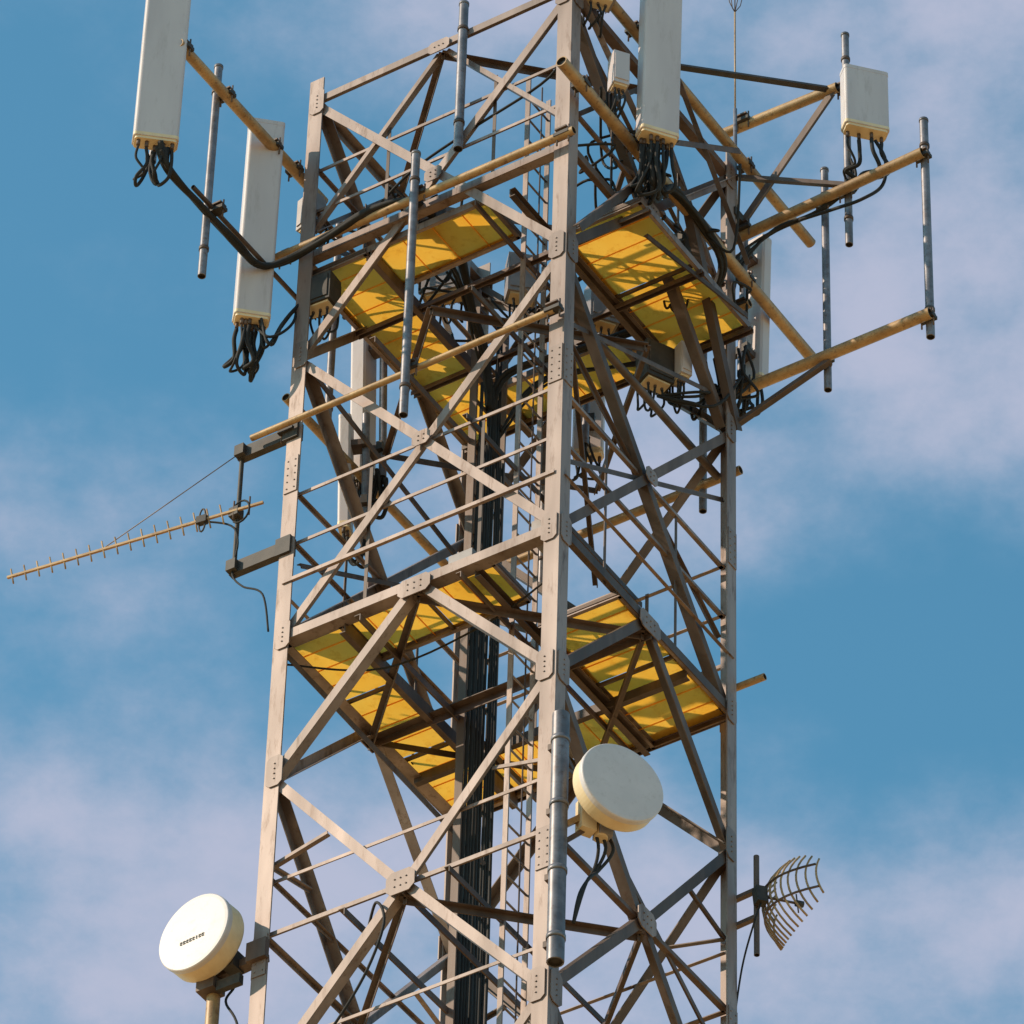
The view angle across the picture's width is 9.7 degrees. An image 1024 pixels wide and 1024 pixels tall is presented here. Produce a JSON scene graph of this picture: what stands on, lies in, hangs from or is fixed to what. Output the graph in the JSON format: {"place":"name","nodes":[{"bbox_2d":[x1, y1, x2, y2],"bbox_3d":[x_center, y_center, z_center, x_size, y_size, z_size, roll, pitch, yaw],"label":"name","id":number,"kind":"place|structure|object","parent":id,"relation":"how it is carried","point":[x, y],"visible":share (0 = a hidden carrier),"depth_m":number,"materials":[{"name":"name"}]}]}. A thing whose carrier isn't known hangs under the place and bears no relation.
{"place":"outdoors","nodes":[
{"label":"outdoors","id":0,"kind":"place"},
{"bbox_2d":[0,0,1023,1023],"label":"sky","id":1,"kind":"structure","parent":0,"point":[880,514],"materials":[{"name":"blue"}]},
{"bbox_3d":[-0.906,28.497,29.206,5.546,0.460,5.546,2,-42,0],"label":"concrete foundation","id":2,"kind":"object","parent":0,"visible":0},
{"bbox_2d":[180,0,936,1023],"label":"lattice tower","id":3,"kind":"structure","parent":2,"relation":"on","point":[460,778],"depth_m":54.31,"materials":[{"name":"metal"}]},
{"bbox_2d":[7,422,303,631],"bbox_3d":[-3.292,0.529,54.822,2.983,2.501,0.178,-17,-45,19],"label":"yagi antenna","id":4,"kind":"object","parent":3,"relation":"attached to","point":[235,568],"visible":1,"depth_m":54.95,"materials":[{"name":"paint"}]},
{"bbox_2d":[132,0,190,186],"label":"panel antenna","id":5,"kind":"object","parent":3,"relation":"attached to","point":[157,117],"visible":1,"depth_m":55.94,"materials":[{"name":"plastic"}]},
{"bbox_2d":[197,63,222,278],"bbox_3d":[-2.820,-3.202,56.185,0.095,2.795,0.095,2,-42,0],"label":"mounting pole","id":6,"kind":"object","parent":3,"relation":"attached to","point":[208,191],"visible":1,"depth_m":56.12,"materials":[{"name":"metal"}]},
{"bbox_2d":[159,893,269,1023],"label":"drum dish antenna","id":7,"kind":"object","parent":3,"relation":"attached to","point":[201,940],"visible":1,"depth_m":51.04,"materials":[{"name":"plastic"}]},
{"bbox_2d":[222,117,284,382],"bbox_3d":[-2.423,-2.480,56.631,0.370,3.170,0.480,14,-44,-13],"label":"panel antenna","id":8,"kind":"object","parent":3,"relation":"attached to","point":[258,231],"visible":0.98,"depth_m":56.48,"materials":[{"name":"plastic"}]},
{"bbox_2d":[296,193,328,243],"bbox_3d":[-1.882,-2.687,57.224,0.299,0.748,0.220,31,-50,-28],"label":"remote radio unit","id":9,"kind":"object","parent":3,"relation":"attached to","point":[321,201],"visible":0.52,"depth_m":57.31,"materials":[{"name":"grey paint"}]},
{"bbox_2d":[309,270,341,342],"bbox_3d":[-1.766,-1.890,56.232,0.300,0.664,0.324,-19,-46,22],"label":"remote radio unit","id":10,"kind":"object","parent":3,"relation":"attached to","point":[325,293],"visible":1,"depth_m":56.18,"materials":[{"name":"paint"}]},
{"bbox_2d":[325,221,342,417],"bbox_3d":[-1.699,-1.754,57.100,0.091,2.815,0.091,2,-42,0],"label":"mounting pole","id":11,"kind":"object","parent":3,"relation":"attached to","point":[331,362],"visible":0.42,"depth_m":56.78,"materials":[{"name":"metal"}]},
{"bbox_2d":[337,412,370,568],"bbox_3d":[-1.478,-0.232,56.103,0.359,1.882,0.301,2,-42,0],"label":"panel antenna","id":12,"kind":"object","parent":3,"relation":"attached to","point":[351,446],"visible":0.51,"depth_m":56.29,"materials":[{"name":"plastic"}]},
{"bbox_2d":[350,326,389,519],"bbox_3d":[-1.362,-0.901,57.092,0.445,2.557,0.332,-29,-51,30],"label":"panel antenna","id":13,"kind":"object","parent":3,"relation":"attached to","point":[365,356],"visible":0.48,"depth_m":57.16,"materials":[{"name":"plastic"}]},
{"bbox_2d":[399,150,420,417],"bbox_3d":[-0.937,-2.115,55.121,0.099,3.365,0.099,2,-42,0],"label":"mounting pole","id":14,"kind":"object","parent":3,"relation":"attached to","point":[404,384],"visible":1,"depth_m":55.04,"materials":[{"name":"metal"}]},
{"bbox_2d":[421,260,470,323],"bbox_3d":[-0.629,-2.102,57.669,0.420,0.905,0.334,-12,-44,15],"label":"remote radio unit","id":15,"kind":"object","parent":3,"relation":"attached to","point":[434,282],"visible":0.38,"depth_m":57.55,"materials":[{"name":"grey paint"}]},
{"bbox_2d":[453,0,468,152],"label":"mounting pole","id":16,"kind":"object","parent":3,"relation":"attached to","point":[462,31],"visible":1,"depth_m":56.85,"materials":[{"name":"metal"}]},
{"bbox_2d":[155,67,856,1023],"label":"coaxial cable bundle","id":17,"kind":"object","parent":3,"relation":"attached to","point":[477,331],"visible":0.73,"depth_m":56.60,"materials":[{"name":"black rubber"}]},
{"bbox_2d":[504,251,539,317],"bbox_3d":[0.081,-2.059,57.324,0.300,0.850,0.323,9,-43,-7],"label":"remote radio unit","id":18,"kind":"object","parent":3,"relation":"attached to","point":[511,288],"visible":0.29,"depth_m":57.26,"materials":[{"name":"grey paint"}]},
{"bbox_2d":[538,354,547,582],"bbox_3d":[0.313,-0.398,57.780,0.091,3.015,0.091,2,-42,0],"label":"mounting pole","id":19,"kind":"object","parent":3,"relation":"attached to","point":[542,506],"visible":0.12,"depth_m":57.54,"materials":[{"name":"metal"}]},
{"bbox_2d":[572,333,604,481],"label":"panel antenna","id":20,"kind":"object","parent":3,"relation":"attached to","point":[594,445],"visible":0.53,"depth_m":58.05,"materials":[{"name":"plastic"}]},
{"bbox_2d":[582,0,615,37],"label":"remote radio unit","id":21,"kind":"object","parent":3,"relation":"attached to","point":[602,7],"visible":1,"depth_m":56.92,"materials":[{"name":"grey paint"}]},
{"bbox_2d":[584,286,619,334],"bbox_3d":[0.841,-1.809,57.716,0.300,0.858,0.324,16,-44,-15],"label":"remote radio unit","id":22,"kind":"object","parent":3,"relation":"attached to","point":[607,325],"visible":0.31,"depth_m":57.62,"materials":[{"name":"grey paint"}]},
{"bbox_2d":[567,744,662,923],"bbox_3d":[0.801,2.744,49.730,0.782,1.773,0.478,21,-46,-20],"label":"drum dish antenna","id":23,"kind":"object","parent":3,"relation":"attached to","point":[617,788],"visible":1,"depth_m":49.84,"materials":[{"name":"plastic"}]},
{"bbox_2d":[606,49,629,118],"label":"remote radio unit","id":24,"kind":"object","parent":3,"relation":"attached to","point":[618,77],"visible":1,"depth_m":56.35,"materials":[{"name":"plastic"}]},
{"bbox_2d":[636,337,674,417],"bbox_3d":[1.319,-1.211,56.501,0.300,0.803,0.324,23,-46,-22],"label":"remote radio unit","id":25,"kind":"object","parent":3,"relation":"attached to","point":[655,380],"visible":0.68,"depth_m":56.44,"materials":[{"name":"paint"}]},
{"bbox_2d":[630,0,681,205],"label":"panel antenna","id":26,"kind":"object","parent":3,"relation":"attached to","point":[658,78],"visible":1,"depth_m":56.39,"materials":[{"name":"plastic"}]},
{"bbox_2d":[663,230,691,312],"bbox_3d":[1.583,-2.228,56.937,0.323,0.850,0.300,-28,-50,28],"label":"remote radio unit","id":27,"kind":"object","parent":3,"relation":"attached to","point":[679,236],"visible":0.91,"depth_m":56.98,"materials":[{"name":"paint"}]},
{"bbox_2d":[666,340,691,413],"bbox_3d":[1.565,-1.243,56.544,0.120,0.736,0.323,23,-46,-22],"label":"remote radio unit","id":28,"kind":"object","parent":3,"relation":"attached to","point":[682,364],"visible":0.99,"depth_m":56.50,"materials":[{"name":"plastic"}]},
{"bbox_2d":[699,353,706,513],"bbox_3d":[1.819,-1.048,57.160,0.091,2.815,0.091,2,-42,0],"label":"mounting pole","id":29,"kind":"object","parent":3,"relation":"attached to","point":[702,439],"visible":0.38,"depth_m":56.77,"materials":[{"name":"metal"}]},
{"bbox_2d":[729,0,743,224],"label":"whip antenna","id":30,"kind":"object","parent":3,"relation":"attached to","point":[741,216],"visible":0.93,"depth_m":59.33,"materials":[{"name":"grey metal"}]},
{"bbox_2d":[735,234,771,416],"bbox_3d":[2.289,-1.788,57.914,0.283,2.569,0.400,-28,-50,28],"label":"panel antenna","id":31,"kind":"object","parent":3,"relation":"attached to","point":[756,342],"visible":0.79,"depth_m":57.88,"materials":[{"name":"plastic"}]},
{"bbox_2d":[736,855,823,1003],"bbox_3d":[2.281,3.709,52.163,0.560,1.881,0.888,17,-45,-16],"label":"grid dish antenna","id":32,"kind":"object","parent":3,"relation":"attached to","point":[758,893],"visible":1,"depth_m":52.36,"materials":[{"name":"grey metal"}]},
{"bbox_2d":[820,166,831,392],"bbox_3d":[3.006,-2.241,57.487,0.091,2.955,0.091,2,-42,0],"label":"mounting pole","id":33,"kind":"object","parent":3,"relation":"attached to","point":[824,171],"visible":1,"depth_m":57.38,"materials":[{"name":"metal"}]},
{"bbox_2d":[798,63,889,221],"bbox_3d":[3.196,-3.566,58.311,0.954,1.776,0.440,-9,-43,12],"label":"box antenna","id":34,"kind":"object","parent":3,"relation":"attached to","point":[864,103],"visible":1,"depth_m":58.34,"materials":[{"name":"plastic"}]},
{"bbox_2d":[841,31,853,246],"bbox_3d":[3.267,-3.648,58.576,0.092,2.935,0.092,2,-42,0],"label":"mounting pole","id":35,"kind":"object","parent":3,"relation":"attached to","point":[848,216],"visible":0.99,"depth_m":58.30,"materials":[{"name":"metal"}]},
{"bbox_2d":[919,116,934,339],"bbox_3d":[3.945,-2.713,57.112,0.099,2.915,0.099,2,-42,0],"label":"mounting pole","id":36,"kind":"object","parent":3,"relation":"attached to","point":[927,231],"visible":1,"depth_m":57.05,"materials":[{"name":"metal"}]}
]}

